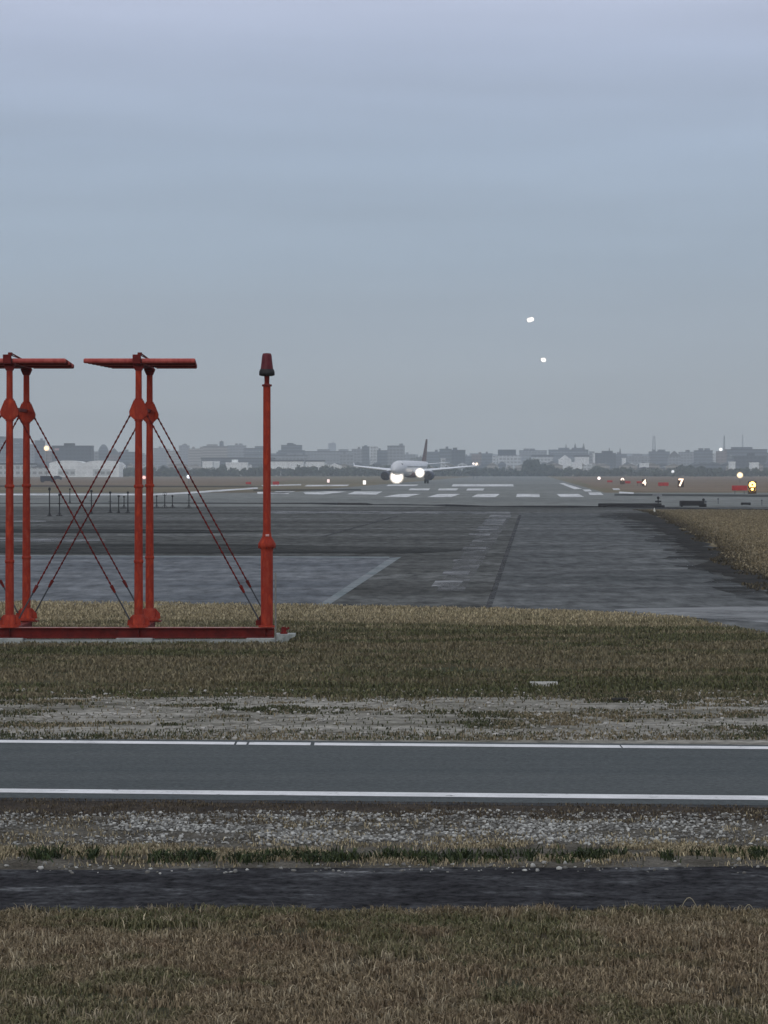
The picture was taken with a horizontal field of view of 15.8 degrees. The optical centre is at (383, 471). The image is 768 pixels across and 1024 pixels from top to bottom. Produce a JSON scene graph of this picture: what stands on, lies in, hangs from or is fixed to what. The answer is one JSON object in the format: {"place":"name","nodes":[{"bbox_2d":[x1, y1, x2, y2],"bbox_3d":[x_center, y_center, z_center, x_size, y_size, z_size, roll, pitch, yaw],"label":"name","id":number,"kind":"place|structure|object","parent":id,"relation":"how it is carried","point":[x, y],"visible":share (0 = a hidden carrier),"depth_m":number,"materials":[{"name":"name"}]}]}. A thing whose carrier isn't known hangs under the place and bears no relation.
{"place":"outdoors","nodes":[
{"label":"outdoors","id":0,"kind":"place"},
{"bbox_2d":[0,436,22,462],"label":"building","id":1,"kind":"structure","parent":0,"point":[17,450],"depth_m":2900.00,"materials":[{"name":"concrete"}]},
{"bbox_2d":[0,463,36,476],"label":"building","id":2,"kind":"structure","parent":0,"point":[17,469],"depth_m":1700.00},
{"bbox_2d":[30,444,34,462],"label":"building","id":3,"kind":"structure","parent":0,"point":[32,453],"depth_m":3100.00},
{"bbox_2d":[34,438,44,463],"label":"building","id":4,"kind":"structure","parent":0,"point":[40,444],"depth_m":3000.00,"materials":[{"name":"stone"}]},
{"bbox_2d":[31,465,48,476],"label":"building","id":5,"kind":"structure","parent":0,"point":[38,470],"depth_m":1680.00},
{"bbox_2d":[44,451,51,461],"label":"building","id":6,"kind":"structure","parent":0,"point":[49,456],"depth_m":2700.00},
{"bbox_2d":[49,461,122,476],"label":"building","id":7,"kind":"structure","parent":0,"point":[81,469],"depth_m":1650.00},
{"bbox_2d":[58,469,74,475],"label":"hangar door","id":8,"kind":"structure","parent":7,"relation":"in","point":[69,472],"depth_m":1649.80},
{"bbox_2d":[93,469,109,475],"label":"hangar door","id":9,"kind":"structure","parent":7,"relation":"in","point":[104,472],"depth_m":1649.80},
{"bbox_2d":[98,444,108,460],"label":"building","id":10,"kind":"structure","parent":0,"point":[103,451],"depth_m":3000.49,"materials":[{"name":"concrete"}]},
{"bbox_2d":[109,448,118,461],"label":"building","id":11,"kind":"structure","parent":0,"point":[114,455],"depth_m":2950.00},
{"bbox_2d":[119,450,134,463],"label":"building","id":12,"kind":"structure","parent":0,"point":[127,456],"depth_m":2800.00,"materials":[{"name":"concrete"}]},
{"bbox_2d":[142,453,154,465],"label":"building","id":13,"kind":"structure","parent":0,"point":[143,458],"depth_m":3300.00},
{"bbox_2d":[0,477,298,485],"bbox_3d":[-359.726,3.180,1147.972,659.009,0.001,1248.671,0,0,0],"label":"infield","id":14,"kind":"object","parent":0,"point":[17,481],"visible":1,"depth_m":895.38,"materials":[{"name":"plant"}]},
{"bbox_2d":[40,476,54,481],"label":"service truck","id":15,"kind":"object","parent":14,"relation":"on","point":[45,478],"visible":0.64,"depth_m":821.76,"materials":[{"name":"black metal"}]},
{"bbox_2d":[153,446,166,469],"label":"building","id":16,"kind":"structure","parent":0,"point":[160,453],"depth_m":3400.00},
{"bbox_2d":[167,449,179,465],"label":"building","id":17,"kind":"structure","parent":0,"point":[174,456],"depth_m":3500.00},
{"bbox_2d":[188,447,202,465],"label":"building","id":18,"kind":"structure","parent":0,"point":[195,455],"depth_m":3400.00,"materials":[{"name":"concrete"}]},
{"bbox_2d":[202,461,212,469],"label":"building","id":19,"kind":"structure","parent":0,"point":[207,464],"depth_m":2200.00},
{"bbox_2d":[203,440,226,456],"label":"building","id":20,"kind":"structure","parent":0,"point":[213,450],"depth_m":3300.00,"materials":[{"name":"concrete"}]},
{"bbox_2d":[225,460,247,475],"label":"building","id":21,"kind":"structure","parent":0,"point":[240,466],"depth_m":2200.00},
{"bbox_2d":[227,443,246,456],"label":"building","id":22,"kind":"structure","parent":0,"point":[236,450],"depth_m":3200.00,"materials":[{"name":"concrete"}]},
{"bbox_2d":[244,446,262,456],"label":"building","id":23,"kind":"structure","parent":0,"point":[256,451],"depth_m":3100.00,"materials":[{"name":"stone"}]},
{"bbox_2d":[271,453,307,463],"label":"building","id":24,"kind":"structure","parent":0,"point":[294,456],"depth_m":2700.00,"materials":[{"name":"concrete"}]},
{"bbox_2d":[278,443,304,454],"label":"building","id":25,"kind":"structure","parent":0,"point":[290,448],"depth_m":3000.00,"materials":[{"name":"concrete"}]},
{"bbox_2d":[305,460,324,474],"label":"building","id":26,"kind":"structure","parent":0,"point":[316,463],"depth_m":2250.00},
{"bbox_2d":[305,449,351,464],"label":"building","id":27,"kind":"structure","parent":0,"point":[328,456],"depth_m":3100.00,"materials":[{"name":"concrete"}]},
{"bbox_2d":[340,452,353,465],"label":"building","id":28,"kind":"structure","parent":0,"point":[345,458],"depth_m":2800.00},
{"bbox_2d":[352,447,361,462],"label":"building","id":29,"kind":"structure","parent":0,"point":[357,455],"depth_m":3000.00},
{"bbox_2d":[362,445,369,465],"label":"building","id":30,"kind":"structure","parent":0,"point":[365,455],"depth_m":2900.00,"materials":[{"name":"stone"}]},
{"bbox_2d":[370,446,377,463],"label":"building","id":31,"kind":"structure","parent":0,"point":[374,449],"depth_m":2950.00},
{"bbox_2d":[377,448,386,465],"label":"building","id":32,"kind":"structure","parent":0,"point":[382,457],"depth_m":2900.00,"materials":[{"name":"concrete"}]},
{"bbox_2d":[0,738,767,804],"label":"road","id":33,"kind":"structure","parent":0,"point":[467,769],"depth_m":29.50,"materials":[{"name":"asphalt"}]},
{"bbox_2d":[0,740,767,799],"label":"road edge line","id":34,"kind":"object","parent":33,"relation":"on","point":[621,796],"visible":1,"depth_m":27.52,"materials":[{"name":"white paint"}]},
{"bbox_2d":[0,866,767,912],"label":"dark path","id":35,"kind":"structure","parent":0,"point":[492,887],"depth_m":21.22,"materials":[{"name":"asphalt"}]},
{"bbox_2d":[0,507,767,608],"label":"taxiway","id":36,"kind":"structure","parent":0,"point":[405,579],"depth_m":135.98,"materials":[{"name":"asphalt"}]},
{"bbox_2d":[0,556,395,604],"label":"resurfaced panel","id":37,"kind":"object","parent":36,"relation":"on","point":[200,580],"visible":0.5,"depth_m":82.41,"materials":[{"name":"asphalt"}]},
{"bbox_2d":[0,555,400,605],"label":"slab edge","id":38,"kind":"object","parent":37,"relation":"on","point":[357,582],"visible":0.88,"depth_m":97.89,"materials":[{"name":"concrete"}]},
{"bbox_2d":[0,511,509,541],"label":"taxiway edge strip","id":39,"kind":"object","parent":36,"relation":"on","point":[335,512],"visible":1,"depth_m":210.24,"materials":[{"name":"asphalt"}]},
{"bbox_2d":[320,515,520,606],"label":"taxiway joint","id":40,"kind":"object","parent":36,"relation":"on","point":[503,562],"visible":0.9,"depth_m":99.86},
{"bbox_2d":[431,515,510,586],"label":"taxiway dash marking","id":41,"kind":"object","parent":36,"relation":"on","point":[463,572],"visible":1,"depth_m":115.81,"materials":[{"name":"paint"}]},
{"bbox_2d":[436,514,511,590],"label":"worn centre strip","id":42,"kind":"object","parent":36,"relation":"on","point":[464,566],"visible":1,"depth_m":100.11,"materials":[{"name":"asphalt"}]},
{"bbox_2d":[598,496,664,506],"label":"barrier","id":43,"kind":"object","parent":36,"relation":"on","point":[658,504],"visible":0.96,"depth_m":246.87,"materials":[{"name":"black metal"}]},
{"bbox_2d":[601,513,766,598],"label":"soil spill","id":44,"kind":"object","parent":36,"relation":"on","point":[683,549],"visible":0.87,"depth_m":108.65,"materials":[{"name":"soil"}]},
{"bbox_2d":[621,513,767,593],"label":"dark soil edge","id":45,"kind":"object","parent":44,"relation":"on","point":[682,537],"visible":0.82,"depth_m":117.22,"materials":[{"name":"soil"}]},
{"bbox_2d":[679,498,706,506],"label":"equipment case","id":46,"kind":"object","parent":36,"relation":"on","point":[693,503],"visible":0.97,"depth_m":250.09,"materials":[{"name":"black metal"}]},
{"bbox_2d":[0,688,767,744],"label":"sandy verge","id":47,"kind":"structure","parent":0,"point":[395,723],"depth_m":35.66,"materials":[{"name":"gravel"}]},
{"bbox_2d":[0,815,767,869],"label":"gravel verge","id":48,"kind":"structure","parent":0,"point":[648,861],"depth_m":23.64,"materials":[{"name":"gravel"}]},
{"bbox_2d":[4,854,758,873],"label":"loose stones","id":49,"kind":"object","parent":48,"relation":"on","point":[41,867],"visible":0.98,"depth_m":22.23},
{"bbox_2d":[0,808,767,846],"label":"gravel","id":50,"kind":"structure","parent":48,"relation":"on","point":[530,826],"depth_m":24.72,"materials":[{"name":"gravel"}]},
{"bbox_2d":[0,808,767,867],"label":"straw fringe","id":51,"kind":"object","parent":48,"relation":"on","point":[654,845],"visible":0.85,"depth_m":23.41,"materials":[{"name":"plant"}]},
{"bbox_2d":[0,840,767,865],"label":"weeds","id":52,"kind":"object","parent":48,"relation":"on","point":[307,855],"visible":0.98,"depth_m":22.79,"materials":[{"name":"plant"}]},
{"bbox_2d":[0,493,767,506],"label":"apron strip","id":53,"kind":"object","parent":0,"point":[711,500],"visible":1,"depth_m":295.59,"materials":[{"name":"asphalt"}]},
{"bbox_2d":[0,502,767,509],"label":"cable duct","id":54,"kind":"object","parent":53,"relation":"on","point":[452,505],"visible":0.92,"depth_m":261.16,"materials":[{"name":"black metal"}]},
{"bbox_2d":[732,481,755,493],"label":"taxiway sign","id":55,"kind":"object","parent":53,"relation":"on","point":[751,487],"visible":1,"depth_m":397.20,"materials":[{"name":"metal"}]},
{"bbox_2d":[0,599,767,702],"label":"lawn","id":56,"kind":"structure","parent":0,"point":[452,668],"depth_m":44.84,"materials":[{"name":"green plant"}]},
{"bbox_2d":[0,637,277,643],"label":"plinth","id":57,"kind":"structure","parent":56,"relation":"on","point":[137,640],"depth_m":51.31,"materials":[{"name":"concrete"}]},
{"bbox_2d":[0,620,273,637],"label":"footing beam","id":58,"kind":"structure","parent":57,"relation":"on","point":[25,629],"depth_m":51.42,"materials":[{"name":"metal"}]},
{"bbox_2d":[0,352,133,627],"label":"localizer antenna","id":59,"kind":"object","parent":58,"relation":"on","point":[11,412],"visible":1,"depth_m":51.41,"materials":[{"name":"red paint"}]},
{"bbox_2d":[19,352,260,627],"bbox_3d":[-4.564,0.342,52.646,4.503,5.105,2.965,0,0,0],"label":"localizer antenna","id":60,"kind":"object","parent":58,"relation":"on","point":[140,410],"visible":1,"depth_m":51.45,"materials":[{"name":"red paint"}]},
{"bbox_2d":[256,353,275,627],"bbox_3d":[-2.201,0.342,51.429,0.375,5.096,0.330,0,0,0],"label":"obstruction light","id":61,"kind":"object","parent":58,"relation":"on","point":[266,544],"visible":1,"depth_m":51.36,"materials":[{"name":"red paint"}]},
{"bbox_2d":[275,573,275,641],"bbox_3d":[-2.003,2.558,51.079,0.055,1.385,0.055,0,0,23],"label":"thin post","id":62,"kind":"object","parent":56,"relation":"on","point":[275,607],"visible":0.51,"depth_m":51.06,"materials":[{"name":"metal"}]},
{"bbox_2d":[276,633,295,642],"bbox_3d":[-1.837,3.115,51.729,0.360,0.170,0.500,0,0,0],"label":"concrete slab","id":63,"kind":"object","parent":56,"relation":"on","point":[284,637],"visible":0.8,"depth_m":51.48,"materials":[{"name":"concrete"}]},
{"bbox_2d":[0,800,767,819],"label":"dirt strip","id":64,"kind":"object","parent":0,"point":[306,807],"visible":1,"depth_m":26.20,"materials":[{"name":"soil"}]},
{"bbox_2d":[0,797,767,824],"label":"dirt fringe","id":65,"kind":"object","parent":64,"relation":"on","point":[727,809],"visible":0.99,"depth_m":25.89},
{"bbox_2d":[0,475,767,912],"bbox_3d":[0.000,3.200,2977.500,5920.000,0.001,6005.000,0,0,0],"label":"ground","id":66,"kind":"structure","parent":0,"point":[296,483],"depth_m":597.01,"materials":[{"name":"asphalt"}]},
{"bbox_2d":[52,443,93,461],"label":"building","id":67,"kind":"structure","parent":66,"relation":"on","point":[69,452],"depth_m":2500.00,"materials":[{"name":"concrete"}]},
{"bbox_2d":[179,444,189,464],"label":"building","id":68,"kind":"structure","parent":66,"relation":"on","point":[183,449],"depth_m":3600.00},
{"bbox_2d":[123,466,262,475],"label":"tree belt","id":69,"kind":"object","parent":66,"relation":"on","point":[172,471],"visible":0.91,"depth_m":1844.40,"materials":[{"name":"grey plant"}]},
{"bbox_2d":[201,457,275,466],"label":"building","id":70,"kind":"structure","parent":66,"relation":"on","point":[249,460],"depth_m":2500.00,"materials":[{"name":"stone"}]},
{"bbox_2d":[271,460,304,475],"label":"building","id":71,"kind":"structure","parent":66,"relation":"on","point":[291,464],"depth_m":2300.00,"materials":[{"name":"white"}]},
{"bbox_2d":[328,441,335,450],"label":"building","id":72,"kind":"structure","parent":66,"relation":"on","point":[332,446],"depth_m":4900.00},
{"bbox_2d":[257,464,460,475],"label":"tree belt","id":73,"kind":"object","parent":66,"relation":"on","point":[313,470],"visible":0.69,"depth_m":1895.06,"materials":[{"name":"green plant"}]},
{"bbox_2d":[13,461,767,473],"bbox_3d":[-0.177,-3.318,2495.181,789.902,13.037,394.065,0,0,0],"label":"rooftops","id":74,"kind":"object","parent":66,"relation":"on","point":[711,465],"visible":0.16,"depth_m":2412.19,"materials":[{"name":"stone"}]},
{"bbox_2d":[133,463,660,475],"bbox_3d":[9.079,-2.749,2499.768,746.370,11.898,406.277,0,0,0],"label":"rooftops","id":75,"kind":"object","parent":66,"relation":"on","point":[588,466],"visible":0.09,"depth_m":2508.67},
{"bbox_2d":[145,453,648,463],"bbox_3d":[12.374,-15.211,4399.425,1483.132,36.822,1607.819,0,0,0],"label":"rooftops","id":76,"kind":"object","parent":66,"relation":"on","point":[628,454],"visible":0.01,"depth_m":4359.75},
{"bbox_2d":[127,463,762,471],"bbox_3d":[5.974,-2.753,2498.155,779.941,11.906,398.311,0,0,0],"label":"rooftops","id":77,"kind":"object","parent":66,"relation":"on","point":[490,465],"visible":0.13,"depth_m":2383.59,"materials":[{"name":"grey"}]},
{"bbox_2d":[497,450,520,467],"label":"building","id":78,"kind":"structure","parent":66,"relation":"on","point":[509,457],"depth_m":2700.00,"materials":[{"name":"concrete"}]},
{"bbox_2d":[521,458,543,470],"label":"broadleaf tree","id":79,"kind":"object","parent":66,"relation":"on","point":[533,465],"visible":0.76,"depth_m":1946.27,"materials":[{"name":"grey plant"}]},
{"bbox_2d":[519,448,546,463],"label":"building","id":80,"kind":"structure","parent":66,"relation":"on","point":[525,454],"depth_m":3200.00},
{"bbox_2d":[531,455,552,463],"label":"building","id":81,"kind":"structure","parent":66,"relation":"on","point":[545,458],"depth_m":2900.00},
{"bbox_2d":[459,466,651,475],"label":"tree belt","id":82,"kind":"object","parent":66,"relation":"on","point":[602,471],"visible":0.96,"depth_m":1893.32,"materials":[{"name":"green plant"}]},
{"bbox_2d":[571,462,581,469],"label":"building","id":83,"kind":"structure","parent":66,"relation":"on","point":[575,465],"depth_m":2400.00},
{"bbox_2d":[650,467,767,475],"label":"tree belt","id":84,"kind":"object","parent":66,"relation":"on","point":[746,471],"visible":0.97,"depth_m":1842.97,"materials":[{"name":"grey plant"}]},
{"bbox_2d":[733,453,765,468],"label":"building","id":85,"kind":"structure","parent":66,"relation":"on","point":[742,462],"depth_m":2500.00,"materials":[{"name":"concrete"}]},
{"bbox_2d":[0,900,767,1023],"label":"grass verge","id":86,"kind":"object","parent":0,"point":[162,1009],"depth_m":17.61,"materials":[{"name":"plant"}]},
{"bbox_2d":[0,485,767,552],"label":"tarmac band","id":87,"kind":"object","parent":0,"point":[39,550],"visible":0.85,"depth_m":118.65,"materials":[{"name":"asphalt"}]},
{"bbox_2d":[0,798,767,807],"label":"road shoulder","id":88,"kind":"object","parent":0,"point":[386,802],"visible":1,"depth_m":26.66},
{"bbox_2d":[0,0,767,456],"label":"sky","id":89,"kind":"structure","parent":0,"point":[377,199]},
{"bbox_2d":[387,444,404,464],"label":"building","id":90,"kind":"structure","parent":0,"point":[395,453],"depth_m":2850.00,"materials":[{"name":"concrete"}]},
{"bbox_2d":[405,452,415,460],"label":"building","id":91,"kind":"structure","parent":0,"point":[408,456],"depth_m":3300.00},
{"bbox_2d":[217,476,625,498],"bbox_3d":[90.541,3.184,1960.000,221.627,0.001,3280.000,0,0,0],"label":"runway","id":92,"kind":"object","parent":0,"point":[544,487],"visible":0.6,"depth_m":467.77,"materials":[{"name":"asphalt"}]},
{"bbox_2d":[0,483,661,496],"bbox_3d":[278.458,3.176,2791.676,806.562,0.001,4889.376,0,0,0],"label":"runway marking","id":93,"kind":"object","parent":92,"relation":"on","point":[452,495],"visible":0.8,"depth_m":421.77,"materials":[{"name":"paint"}]},
{"bbox_2d":[353,439,478,483],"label":"airliner","id":94,"kind":"object","parent":92,"relation":"on","point":[408,469],"visible":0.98,"depth_m":745.75,"materials":[{"name":"white metal"}]},
{"bbox_2d":[427,450,438,467],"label":"building","id":95,"kind":"structure","parent":0,"point":[432,457],"depth_m":3000.00,"materials":[{"name":"stone"}]},
{"bbox_2d":[439,447,451,466],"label":"building","id":96,"kind":"structure","parent":0,"point":[445,453],"depth_m":2800.00,"materials":[{"name":"stone"}]},
{"bbox_2d":[451,448,465,465],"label":"building","id":97,"kind":"structure","parent":0,"point":[457,457],"depth_m":2700.00,"materials":[{"name":"concrete"}]},
{"bbox_2d":[471,452,481,464],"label":"building","id":98,"kind":"structure","parent":0,"point":[476,458],"depth_m":2900.00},
{"bbox_2d":[482,452,491,462],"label":"building","id":99,"kind":"structure","parent":0,"point":[487,457],"depth_m":2850.00,"materials":[{"name":"concrete"}]},
{"bbox_2d":[558,455,570,467],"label":"building","id":100,"kind":"structure","parent":0,"point":[565,461],"depth_m":2800.00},
{"bbox_2d":[549,443,587,462],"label":"building","id":101,"kind":"structure","parent":0,"point":[559,453],"depth_m":3300.00,"materials":[{"name":"concrete"}]},
{"bbox_2d":[574,455,589,464],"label":"building","id":102,"kind":"structure","parent":0,"point":[584,459],"depth_m":2820.00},
{"bbox_2d":[595,448,615,468],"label":"building","id":103,"kind":"structure","parent":0,"point":[609,456],"depth_m":2800.00,"materials":[{"name":"concrete"}]},
{"bbox_2d":[616,449,626,465],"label":"building","id":104,"kind":"structure","parent":0,"point":[619,455],"depth_m":3000.00,"materials":[{"name":"stone"}]},
{"bbox_2d":[487,513,767,633],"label":"taxiway lane","id":105,"kind":"structure","parent":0,"point":[581,561],"depth_m":86.46,"materials":[{"name":"asphalt"}]},
{"bbox_2d":[627,454,650,464],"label":"building","id":106,"kind":"structure","parent":0,"point":[635,459],"depth_m":3100.00,"materials":[{"name":"concrete"}]},
{"bbox_2d":[649,449,669,464],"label":"building","id":107,"kind":"structure","parent":0,"point":[658,456],"depth_m":3100.00,"materials":[{"name":"stone"}]},
{"bbox_2d":[567,477,767,491],"bbox_3d":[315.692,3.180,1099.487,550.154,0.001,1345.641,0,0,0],"label":"infield","id":108,"kind":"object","parent":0,"point":[708,484],"visible":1,"depth_m":743.87,"materials":[{"name":"plant"}]},
{"bbox_2d":[668,451,680,464],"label":"building","id":109,"kind":"structure","parent":0,"point":[673,457],"depth_m":3000.00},
{"bbox_2d":[678,450,693,465],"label":"building","id":110,"kind":"structure","parent":0,"point":[687,458],"depth_m":3200.00,"materials":[{"name":"concrete"}]},
{"bbox_2d":[615,606,767,622],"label":"concrete apron","id":111,"kind":"object","parent":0,"point":[753,613],"visible":0.85,"depth_m":62.44,"materials":[{"name":"concrete"}]},
{"bbox_2d":[694,448,712,462],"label":"building","id":112,"kind":"structure","parent":0,"point":[705,455],"depth_m":3000.00,"materials":[{"name":"concrete"}]},
{"bbox_2d":[657,513,767,575],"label":"grass island","id":113,"kind":"structure","parent":0,"point":[713,545],"depth_m":119.10,"materials":[{"name":"plant"}]},
{"bbox_2d":[633,509,767,589],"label":"island grass","id":114,"kind":"structure","parent":113,"relation":"on","point":[731,531],"depth_m":144.51,"materials":[{"name":"plant"}]},
{"bbox_2d":[716,449,726,463],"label":"building","id":115,"kind":"structure","parent":0,"point":[721,457],"depth_m":2950.00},
{"bbox_2d":[727,447,767,461],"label":"building","id":116,"kind":"structure","parent":0,"point":[737,451],"depth_m":2800.00,"materials":[{"name":"stone"}]},
{"bbox_2d":[749,462,758,475],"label":"building","id":117,"kind":"structure","parent":0,"point":[753,465],"depth_m":2200.00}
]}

